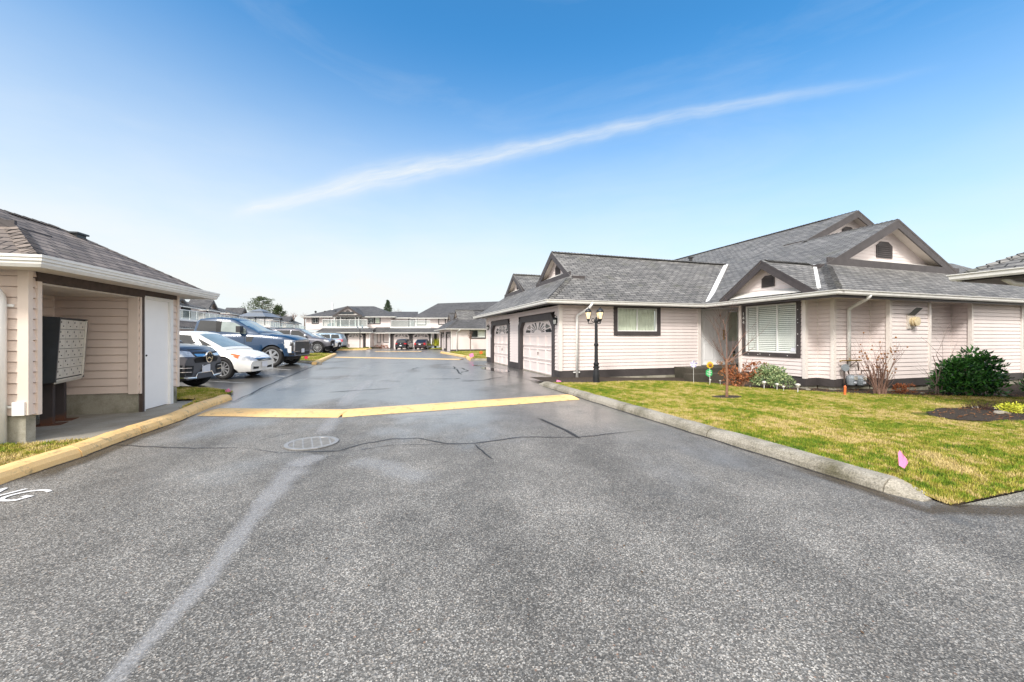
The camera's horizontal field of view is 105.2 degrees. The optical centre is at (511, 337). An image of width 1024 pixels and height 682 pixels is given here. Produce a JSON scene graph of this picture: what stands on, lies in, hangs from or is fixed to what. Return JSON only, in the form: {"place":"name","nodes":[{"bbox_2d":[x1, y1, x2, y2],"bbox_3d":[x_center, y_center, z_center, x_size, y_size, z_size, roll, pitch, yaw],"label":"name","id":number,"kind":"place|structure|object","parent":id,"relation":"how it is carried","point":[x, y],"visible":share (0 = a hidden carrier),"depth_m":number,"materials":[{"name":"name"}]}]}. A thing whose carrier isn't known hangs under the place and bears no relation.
{"place":"outdoors","nodes":[
{"label":"outdoors","id":0,"kind":"place"},
{"bbox_2d":[0,437,88,465],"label":"grass","id":1,"kind":"structure","parent":0,"point":[20,452],"depth_m":4.84,"materials":[{"name":"green plant"}]},
{"bbox_2d":[15,401,191,443],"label":"pavement","id":2,"kind":"structure","parent":0,"point":[82,426],"depth_m":6.35,"materials":[{"name":"concrete"}]},
{"bbox_2d":[36,316,87,426],"bbox_3d":[-7.406,0.542,6.344,0.495,1.755,1.120,0,0,-31],"label":"cluster mailbox","id":3,"kind":"object","parent":2,"relation":"on","point":[64,340],"visible":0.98,"depth_m":6.24,"materials":[{"name":"metal"}]},
{"bbox_2d":[57,368,62,377],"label":"mailbox door","id":4,"kind":"structure","parent":3,"relation":"in","point":[59,371],"depth_m":6.12,"materials":[{"name":"metal"}]},
{"bbox_2d":[57,359,63,368],"bbox_3d":[-7.041,0.410,6.094,0.033,0.145,0.227,0,0,-31],"label":"mailbox door","id":5,"kind":"structure","parent":3,"relation":"in","point":[60,361],"depth_m":6.11,"materials":[{"name":"metal"}]},
{"bbox_2d":[58,349,64,358],"bbox_3d":[-7.031,0.257,6.100,0.041,0.145,0.227,0,0,-31],"label":"mailbox door","id":6,"kind":"structure","parent":3,"relation":"in","point":[61,351],"depth_m":6.11,"materials":[{"name":"metal"}]},
{"bbox_2d":[59,339,64,348],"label":"mailbox door","id":7,"kind":"structure","parent":3,"relation":"in","point":[62,341],"depth_m":6.11,"materials":[{"name":"metal"}]},
{"bbox_2d":[60,329,65,338],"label":"mailbox door","id":8,"kind":"structure","parent":3,"relation":"in","point":[62,332],"depth_m":6.12,"materials":[{"name":"metal"}]},
{"bbox_2d":[60,319,66,328],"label":"mailbox door","id":9,"kind":"structure","parent":3,"relation":"in","point":[63,322],"depth_m":6.12,"materials":[{"name":"metal"}]},
{"bbox_2d":[62,367,69,377],"bbox_3d":[-7.170,0.563,6.291,0.032,0.145,0.227,0,0,-31],"label":"mailbox door","id":10,"kind":"structure","parent":3,"relation":"in","point":[66,371],"depth_m":6.30,"materials":[{"name":"metal"}]},
{"bbox_2d":[63,358,69,367],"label":"mailbox door","id":11,"kind":"structure","parent":3,"relation":"in","point":[66,360],"depth_m":6.29,"materials":[{"name":"metal"}]},
{"bbox_2d":[64,349,70,357],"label":"mailbox door","id":12,"kind":"structure","parent":3,"relation":"in","point":[67,353],"depth_m":6.30,"materials":[{"name":"metal"}]},
{"bbox_2d":[65,339,71,347],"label":"mailbox door","id":13,"kind":"structure","parent":3,"relation":"in","point":[68,342],"depth_m":6.30,"materials":[{"name":"metal"}]},
{"bbox_2d":[65,330,72,338],"bbox_3d":[-7.142,-0.050,6.308,0.033,0.145,0.227,0,0,-31],"label":"mailbox door","id":14,"kind":"structure","parent":3,"relation":"in","point":[68,332],"depth_m":6.31,"materials":[{"name":"metal"}]},
{"bbox_2d":[66,320,72,328],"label":"mailbox door","id":15,"kind":"structure","parent":3,"relation":"in","point":[69,325],"depth_m":6.31,"materials":[{"name":"metal"}]},
{"bbox_2d":[69,366,75,375],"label":"mailbox door","id":16,"kind":"structure","parent":3,"relation":"in","point":[72,372],"depth_m":6.49,"materials":[{"name":"metal"}]},
{"bbox_2d":[70,357,76,366],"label":"mailbox door","id":17,"kind":"structure","parent":3,"relation":"in","point":[72,360],"depth_m":6.50,"materials":[{"name":"metal"}]},
{"bbox_2d":[71,348,76,356],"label":"mailbox door","id":18,"kind":"structure","parent":3,"relation":"in","point":[73,350],"depth_m":6.50,"materials":[{"name":"metal"}]},
{"bbox_2d":[71,339,77,347],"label":"mailbox door","id":19,"kind":"structure","parent":3,"relation":"in","point":[74,341],"depth_m":6.50,"materials":[{"name":"metal"}]},
{"bbox_2d":[72,330,78,338],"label":"mailbox door","id":20,"kind":"structure","parent":3,"relation":"in","point":[75,333],"depth_m":6.51,"materials":[{"name":"metal"}]},
{"bbox_2d":[73,320,78,329],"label":"mailbox door","id":21,"kind":"structure","parent":3,"relation":"in","point":[75,323],"depth_m":6.52,"materials":[{"name":"metal"}]},
{"bbox_2d":[75,366,81,374],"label":"mailbox door","id":22,"kind":"structure","parent":3,"relation":"in","point":[78,368],"depth_m":6.69,"materials":[{"name":"metal"}]},
{"bbox_2d":[76,357,82,365],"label":"mailbox door","id":23,"kind":"structure","parent":3,"relation":"in","point":[79,359],"depth_m":6.69,"materials":[{"name":"metal"}]},
{"bbox_2d":[77,348,82,356],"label":"mailbox door","id":24,"kind":"structure","parent":3,"relation":"in","point":[79,350],"depth_m":6.69,"materials":[{"name":"metal"}]},
{"bbox_2d":[78,339,83,347],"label":"mailbox door","id":25,"kind":"structure","parent":3,"relation":"in","point":[80,341],"depth_m":6.70,"materials":[{"name":"metal"}]},
{"bbox_2d":[78,330,84,338],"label":"mailbox door","id":26,"kind":"structure","parent":3,"relation":"in","point":[81,332],"depth_m":6.71,"materials":[{"name":"metal"}]},
{"bbox_2d":[79,321,84,329],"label":"mailbox door","id":27,"kind":"structure","parent":3,"relation":"in","point":[81,323],"depth_m":6.71,"materials":[{"name":"metal"}]},
{"bbox_2d":[0,209,219,443],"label":"mail kiosk","id":28,"kind":"object","parent":2,"relation":"on","point":[127,308],"visible":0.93,"depth_m":6.88,"materials":[{"name":"beige wood"}]},
{"bbox_2d":[146,299,167,408],"bbox_3d":[-7.090,0.325,7.795,0.077,2.110,0.785,0,0,-14],"label":"storage door","id":29,"kind":"structure","parent":28,"relation":"in","point":[156,311],"depth_m":7.82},
{"bbox_2d":[177,386,232,408],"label":"grass","id":30,"kind":"structure","parent":0,"point":[200,394],"depth_m":9.33,"materials":[{"name":"green plant"}]},
{"bbox_2d":[180,350,352,401],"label":"parking lot","id":31,"kind":"structure","parent":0,"point":[248,385],"depth_m":13.42,"materials":[{"name":"grey asphalt"}]},
{"bbox_2d":[180,299,220,330],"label":"house","id":32,"kind":"structure","parent":31,"relation":"on","point":[189,316],"depth_m":43.35,"materials":[{"name":"beige"}]},
{"bbox_2d":[181,307,190,317],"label":"window","id":33,"kind":"structure","parent":32,"relation":"in","point":[184,313],"depth_m":43.85,"materials":[{"name":"white glass"}]},
{"bbox_2d":[180,340,221,385],"bbox_3d":[-11.078,0.369,10.523,5.391,2.161,2.475,0,0,-9],"label":"parked car","id":34,"kind":"object","parent":31,"relation":"on","point":[200,364],"visible":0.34,"depth_m":10.75,"materials":[{"name":"paint"}]},
{"bbox_2d":[180,331,272,378],"bbox_3d":[-11.323,0.614,14.225,4.705,1.672,2.132,0,0,-2],"label":"parked car","id":35,"kind":"object","parent":31,"relation":"on","point":[237,357],"visible":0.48,"depth_m":13.63,"materials":[{"name":"white paint"}]},
{"bbox_2d":[194,317,309,366],"bbox_3d":[-14.169,0.223,19.877,6.889,2.453,2.785,0,0,-8],"label":"pickup truck","id":36,"kind":"object","parent":31,"relation":"on","point":[278,349],"visible":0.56,"depth_m":19.05,"materials":[{"name":"blue paint"}]},
{"bbox_2d":[272,328,335,352],"bbox_3d":[-19.963,0.287,36.569,6.319,2.327,2.818,0,0,-10],"label":"parked car","id":37,"kind":"object","parent":31,"relation":"on","point":[320,344],"visible":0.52,"depth_m":35.77,"materials":[{"name":"grey paint"}]},
{"bbox_2d":[311,332,341,351],"bbox_3d":[-19.602,0.480,38.520,5.266,1.939,2.348,0,0,-8],"label":"parked car","id":38,"kind":"object","parent":31,"relation":"on","point":[335,347],"visible":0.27,"depth_m":38.29,"materials":[{"name":"white paint"}]},
{"bbox_2d":[318,332,346,348],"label":"parked car","id":39,"kind":"object","parent":31,"relation":"on","point":[341,337],"visible":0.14,"depth_m":42.67,"materials":[{"name":"blue paint"}]},
{"bbox_2d":[300,353,332,360],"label":"grass","id":40,"kind":"structure","parent":0,"point":[317,356],"depth_m":26.89,"materials":[{"name":"green plant"}]},
{"bbox_2d":[383,300,392,311],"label":"spruce tree","id":41,"kind":"object","parent":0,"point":[388,306],"visible":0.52,"depth_m":95.67,"materials":[{"name":"green plant"}]},
{"bbox_2d":[375,351,421,351],"bbox_3d":[-11.550,1.431,40.000,4.700,0.030,0.824,0,0,0],"label":"speed bump","id":42,"kind":"object","parent":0,"point":[398,351],"visible":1,"depth_m":39.66,"materials":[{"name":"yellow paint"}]},
{"bbox_2d":[451,350,486,358],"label":"grass","id":43,"kind":"structure","parent":0,"point":[475,353],"depth_m":32.33,"materials":[{"name":"green plant"}]},
{"bbox_2d":[466,362,550,381],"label":"driveway","id":44,"kind":"structure","parent":0,"point":[523,374],"depth_m":16.09,"materials":[{"name":"concrete"}]},
{"bbox_2d":[482,367,509,372],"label":"puddle","id":45,"kind":"object","parent":44,"relation":"on","point":[497,370],"visible":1,"depth_m":17.53,"materials":[{"name":"liquid"}]},
{"bbox_2d":[0,346,1023,681],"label":"road","id":46,"kind":"structure","parent":0,"point":[522,554],"depth_m":2.58,"materials":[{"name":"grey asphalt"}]},
{"bbox_2d":[0,488,51,500],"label":"road lettering","id":47,"kind":"object","parent":46,"relation":"on","point":[24,496],"visible":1,"depth_m":3.59,"materials":[{"name":"white paint"}]},
{"bbox_2d":[0,402,208,484],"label":"kerb","id":48,"kind":"structure","parent":46,"relation":"on","point":[14,470],"depth_m":4.90,"materials":[{"name":"yellow paint"}]},
{"bbox_2d":[186,299,233,319],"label":"house","id":49,"kind":"structure","parent":46,"relation":"on","point":[210,306],"depth_m":50.15,"materials":[{"name":"beige"}]},
{"bbox_2d":[200,394,231,407],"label":"kerb","id":50,"kind":"structure","parent":46,"relation":"on","point":[216,400],"depth_m":8.53,"materials":[{"name":"yellow paint"}]},
{"bbox_2d":[218,308,262,320],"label":"house","id":51,"kind":"structure","parent":46,"relation":"on","point":[234,312],"depth_m":60.40,"materials":[{"name":"beige"}]},
{"bbox_2d":[236,309,281,325],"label":"gazebo","id":52,"kind":"object","parent":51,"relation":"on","point":[258,313],"visible":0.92,"depth_m":58.93,"materials":[{"name":"grey metal"}]},
{"bbox_2d":[249,315,293,327],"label":"house","id":53,"kind":"structure","parent":46,"relation":"on","point":[268,324],"depth_m":77.01,"materials":[{"name":"beige"}]},
{"bbox_2d":[198,408,348,417],"bbox_3d":[-4.437,1.418,7.502,2.662,0.054,0.804,0,0,3],"label":"speed bump","id":54,"kind":"object","parent":46,"relation":"on","point":[272,412],"visible":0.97,"depth_m":7.30,"materials":[{"name":"yellow paint"}]},
{"bbox_2d":[298,360,321,364],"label":"kerb","id":55,"kind":"structure","parent":46,"relation":"on","point":[308,362],"depth_m":21.62,"materials":[{"name":"concrete"}]},
{"bbox_2d":[284,436,338,449],"bbox_3d":[-2.731,1.440,5.348,0.670,0.013,0.670,0,0,-29],"label":"drain cover","id":56,"kind":"object","parent":46,"relation":"on","point":[310,443],"visible":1,"depth_m":5.32,"materials":[{"name":"metal"}]},
{"bbox_2d":[312,353,336,364],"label":"kerb","id":57,"kind":"structure","parent":46,"relation":"on","point":[325,358],"depth_m":24.34,"materials":[{"name":"yellow paint"}]},
{"bbox_2d":[130,367,621,457],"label":"road cracks","id":58,"kind":"object","parent":46,"relation":"on","point":[573,434],"visible":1,"depth_m":5.42,"materials":[{"name":"grey asphalt"}]},
{"bbox_2d":[334,357,460,359],"bbox_3d":[-7.960,1.428,26.983,9.760,0.034,0.823,0,0,17],"label":"speed bump","id":59,"kind":"object","parent":46,"relation":"on","point":[396,358],"visible":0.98,"depth_m":26.53,"materials":[{"name":"yellow paint"}]},
{"bbox_2d":[300,301,498,348],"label":"apartment building","id":60,"kind":"structure","parent":46,"relation":"on","point":[388,328],"depth_m":52.37,"materials":[{"name":"beige"}]},
{"bbox_2d":[312,317,318,323],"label":"window","id":61,"kind":"structure","parent":60,"relation":"in","point":[315,320],"depth_m":52.59,"materials":[{"name":"grey glass"}]},
{"bbox_2d":[348,334,362,347],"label":"garage door","id":62,"kind":"structure","parent":60,"relation":"in","point":[355,340],"depth_m":50.12,"materials":[{"name":"white metal"}]},
{"bbox_2d":[374,317,380,323],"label":"window","id":63,"kind":"structure","parent":60,"relation":"in","point":[377,320],"depth_m":52.59,"materials":[{"name":"white glass"}]},
{"bbox_2d":[393,334,408,348],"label":"garage door","id":64,"kind":"structure","parent":60,"relation":"in","point":[397,336],"depth_m":50.12,"materials":[{"name":"white metal"}]},
{"bbox_2d":[413,333,429,348],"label":"garage door","id":65,"kind":"structure","parent":60,"relation":"in","point":[416,336],"depth_m":50.12,"materials":[{"name":"white metal"}]},
{"bbox_2d":[395,339,412,348],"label":"parked car","id":66,"kind":"object","parent":46,"relation":"on","point":[403,343],"visible":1,"depth_m":46.65,"materials":[{"name":"black paint"}]},
{"bbox_2d":[414,339,431,348],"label":"parked car","id":67,"kind":"object","parent":46,"relation":"on","point":[422,343],"visible":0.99,"depth_m":46.65,"materials":[{"name":"paint"}]},
{"bbox_2d":[36,389,823,474],"bbox_3d":[-1.604,1.444,6.330,8.095,0.001,8.795,0,0,-18],"label":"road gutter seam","id":68,"kind":"object","parent":46,"relation":"on","point":[553,389],"visible":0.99,"depth_m":5.38,"materials":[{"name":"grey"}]},
{"bbox_2d":[441,352,466,357],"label":"kerb","id":69,"kind":"structure","parent":46,"relation":"on","point":[454,354],"depth_m":31.33,"materials":[{"name":"yellow paint"}]},
{"bbox_2d":[434,309,485,351],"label":"house","id":70,"kind":"structure","parent":46,"relation":"on","point":[457,327],"depth_m":39.29,"materials":[{"name":"beige wood"}]},
{"bbox_2d":[447,334,449,350],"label":"garage door","id":71,"kind":"structure","parent":70,"relation":"in","point":[448,335],"depth_m":40.90,"materials":[{"name":"white metal"}]},
{"bbox_2d":[469,330,485,338],"bbox_3d":[-3.424,-0.322,39.252,1.720,0.929,0.169,0,0,-18],"label":"window","id":72,"kind":"structure","parent":70,"relation":"in","point":[477,334],"depth_m":39.29,"materials":[{"name":"white glass"}]},
{"bbox_2d":[342,394,579,416],"bbox_3d":[-0.905,1.418,8.450,5.054,0.054,0.824,0,0,-24],"label":"speed bump","id":73,"kind":"object","parent":46,"relation":"on","point":[432,406],"visible":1,"depth_m":8.12,"materials":[{"name":"yellow paint"}]},
{"bbox_2d":[542,381,898,491],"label":"kerb","id":74,"kind":"structure","parent":46,"relation":"on","point":[872,479],"depth_m":4.96,"materials":[{"name":"concrete"}]},
{"bbox_2d":[884,478,932,501],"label":"kerb end","id":75,"kind":"structure","parent":46,"relation":"on","point":[898,487],"depth_m":3.60,"materials":[{"name":"concrete"}]},
{"bbox_2d":[946,252,1023,286],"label":"house","id":76,"kind":"structure","parent":46,"relation":"on","point":[1008,270],"depth_m":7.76,"materials":[{"name":"grey"}]},
{"bbox_2d":[0,0,1023,331],"label":"sky","id":77,"kind":"structure","parent":0,"point":[305,156],"materials":[{"name":"blue"}]},
{"bbox_2d":[531,375,1023,505],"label":"soil","id":78,"kind":"structure","parent":0,"point":[1017,391],"depth_m":12.32,"materials":[{"name":"brown soil"}]},
{"bbox_2d":[749,357,795,388],"bbox_3d":[7.661,1.058,11.669,1.298,0.967,1.214,0,0,0],"label":"shrub","id":79,"kind":"object","parent":78,"relation":"on","point":[772,376],"visible":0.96,"depth_m":11.52,"materials":[{"name":"green plant"}]},
{"bbox_2d":[722,379,1023,418],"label":"bark chips","id":80,"kind":"object","parent":78,"relation":"on","point":[943,407],"visible":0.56,"depth_m":8.32,"materials":[{"name":"brown wood"}]},
{"bbox_2d":[843,332,907,394],"bbox_3d":[9.933,0.710,10.770,1.304,1.728,0.940,0,0,18],"label":"shrub","id":81,"kind":"object","parent":78,"relation":"on","point":[882,389],"visible":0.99,"depth_m":10.71,"materials":[{"name":"brown plant"}]},
{"bbox_2d":[891,382,916,392],"bbox_3d":[11.160,1.449,11.123,0.744,0.349,0.355,0,0,0],"label":"dead fern","id":82,"kind":"object","parent":78,"relation":"on","point":[898,386],"visible":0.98,"depth_m":11.10,"materials":[{"name":"orange plant"}]},
{"bbox_2d":[915,317,955,393],"bbox_3d":[11.783,0.393,10.890,1.200,2.388,0.912,0,0,0],"label":"shrub","id":83,"kind":"object","parent":78,"relation":"on","point":[936,388],"visible":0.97,"depth_m":10.90,"materials":[{"name":"brown plant"}]},
{"bbox_2d":[925,344,1014,396],"bbox_3d":[12.516,0.981,10.753,1.609,1.593,1.643,0,0,-42],"label":"laurel shrub","id":84,"kind":"object","parent":78,"relation":"on","point":[966,373],"visible":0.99,"depth_m":10.52,"materials":[{"name":"green plant"}]},
{"bbox_2d":[1013,379,1023,391],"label":"laurel shrub","id":85,"kind":"object","parent":78,"relation":"on","point":[1020,388],"visible":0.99,"depth_m":11.53,"materials":[{"name":"green plant"}]},
{"bbox_2d":[553,364,1023,506],"bbox_3d":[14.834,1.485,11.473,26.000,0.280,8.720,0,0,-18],"label":"lawn","id":86,"kind":"structure","parent":0,"point":[928,414],"depth_m":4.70,"materials":[{"name":"green plant"}]},
{"bbox_2d":[238,296,281,312],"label":"pine tree","id":87,"kind":"object","parent":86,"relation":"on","point":[255,304],"visible":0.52,"depth_m":94.16,"materials":[{"name":"green plant"}]},
{"bbox_2d":[272,305,287,315],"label":"pine tree","id":88,"kind":"object","parent":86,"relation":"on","point":[278,309],"visible":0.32,"depth_m":96.74,"materials":[{"name":"green plant"}]},
{"bbox_2d":[266,312,307,330],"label":"house","id":89,"kind":"structure","parent":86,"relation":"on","point":[289,320],"depth_m":91.40,"materials":[{"name":"beige"}]},
{"bbox_2d":[585,307,603,382],"bbox_3d":[2.524,0.313,12.049,0.576,2.473,0.415,0,0,0],"label":"street lamp","id":90,"kind":"object","parent":86,"relation":"on","point":[599,317],"visible":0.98,"depth_m":11.95,"materials":[{"name":"black metal"}]},
{"bbox_2d":[690,360,696,381],"bbox_3d":[5.783,1.111,12.471,0.240,0.754,0.046,0,0,0],"label":"pinwheel","id":91,"kind":"object","parent":86,"relation":"on","point":[693,363],"visible":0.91,"depth_m":12.46,"materials":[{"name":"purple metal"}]},
{"bbox_2d":[706,361,712,376],"bbox_3d":[6.019,1.102,11.898,0.240,0.759,0.107,0,0,0],"label":"garden stake","id":92,"kind":"object","parent":86,"relation":"on","point":[709,370],"visible":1,"depth_m":11.91,"materials":[{"name":"yellow plastic"}]},
{"bbox_2d":[712,395,740,397],"bbox_3d":[5.181,1.428,9.423,0.840,0.008,0.440,0,0,-18],"label":"tree pit","id":93,"kind":"object","parent":86,"relation":"on","point":[729,396],"visible":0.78,"depth_m":9.46,"materials":[{"name":"soil"}]},
{"bbox_2d":[704,298,767,396],"bbox_3d":[5.221,0.162,9.365,1.547,2.613,0.814,0,0,0],"label":"tree","id":94,"kind":"object","parent":93,"relation":"on","point":[726,371],"visible":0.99,"depth_m":9.40,"materials":[{"name":"brown plant"}]},
{"bbox_2d":[716,358,766,386],"bbox_3d":[6.892,1.058,11.736,1.628,0.912,0.774,0,0,0],"label":"shrub","id":95,"kind":"object","parent":86,"relation":"on","point":[743,377],"visible":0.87,"depth_m":11.66,"materials":[{"name":"red plant"}]},
{"bbox_2d":[473,210,1023,390],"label":"house","id":96,"kind":"structure","parent":86,"relation":"on","point":[815,296],"depth_m":13.77,"materials":[{"name":"beige wood"}]},
{"bbox_2d":[494,325,507,364],"bbox_3d":[-0.504,0.375,20.693,0.082,2.150,3.210,0,0,-18],"label":"garage door","id":97,"kind":"structure","parent":96,"relation":"in","point":[501,331],"depth_m":20.80,"materials":[{"name":"white metal"}]},
{"bbox_2d":[523,320,550,374],"bbox_3d":[1.036,0.375,15.800,0.121,2.150,3.610,0,0,-18],"label":"garage door","id":98,"kind":"structure","parent":96,"relation":"in","point":[537,334],"depth_m":15.82,"materials":[{"name":"white paint"}]},
{"bbox_2d":[613,306,660,334],"bbox_3d":[4.588,-0.610,14.441,2.000,1.080,0.197,0,0,-18],"label":"window","id":99,"kind":"structure","parent":96,"relation":"in","point":[627,320],"depth_m":14.44,"materials":[{"name":"white glass"}]},
{"bbox_2d":[703,311,725,363],"bbox_3d":[8.183,0.000,15.871,1.240,2.140,0.139,0,0,-18],"label":"front door","id":100,"kind":"structure","parent":96,"relation":"in","point":[710,353],"depth_m":15.88,"materials":[{"name":"metal"}]},
{"bbox_2d":[742,300,800,357],"bbox_3d":[8.562,-0.260,12.968,0.222,1.780,2.060,0,0,-18],"label":"window","id":101,"kind":"structure","parent":96,"relation":"in","point":[781,337],"depth_m":12.91,"materials":[{"name":"white glass"}]},
{"bbox_2d":[839,360,870,385],"bbox_3d":[10.267,1.062,11.681,1.287,0.787,0.272,0,0,-18],"label":"gas meter","id":102,"kind":"object","parent":96,"relation":"attached to","point":[853,380],"visible":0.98,"depth_m":11.57,"materials":[{"name":"grey paint"}]},
{"bbox_2d":[898,450,907,468],"bbox_3d":[3.803,1.232,3.800,0.110,0.275,0.017,0,0,-5],"label":"survey flag","id":103,"kind":"object","parent":86,"relation":"on","point":[903,461],"visible":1,"depth_m":3.80,"materials":[{"name":"pink plastic"}]},
{"bbox_2d":[927,406,1023,421],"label":"flower bed","id":104,"kind":"object","parent":86,"relation":"on","point":[979,415],"visible":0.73,"depth_m":7.45,"materials":[{"name":"soil"}]},
{"bbox_2d":[960,399,1009,409],"bbox_3d":[9.991,1.396,8.303,0.930,0.284,0.405,0,0,0],"label":"heather","id":105,"kind":"object","parent":104,"relation":"on","point":[986,407],"visible":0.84,"depth_m":8.27,"materials":[{"name":"green plant"}]},
{"bbox_2d":[994,401,1023,412],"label":"yellow plant","id":106,"kind":"object","parent":104,"relation":"on","point":[1006,407],"visible":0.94,"depth_m":7.89,"materials":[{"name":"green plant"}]},
{"bbox_2d":[963,491,1023,506],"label":"pavement","id":107,"kind":"structure","parent":0,"point":[1013,500],"depth_m":3.45,"materials":[{"name":"grey concrete"}]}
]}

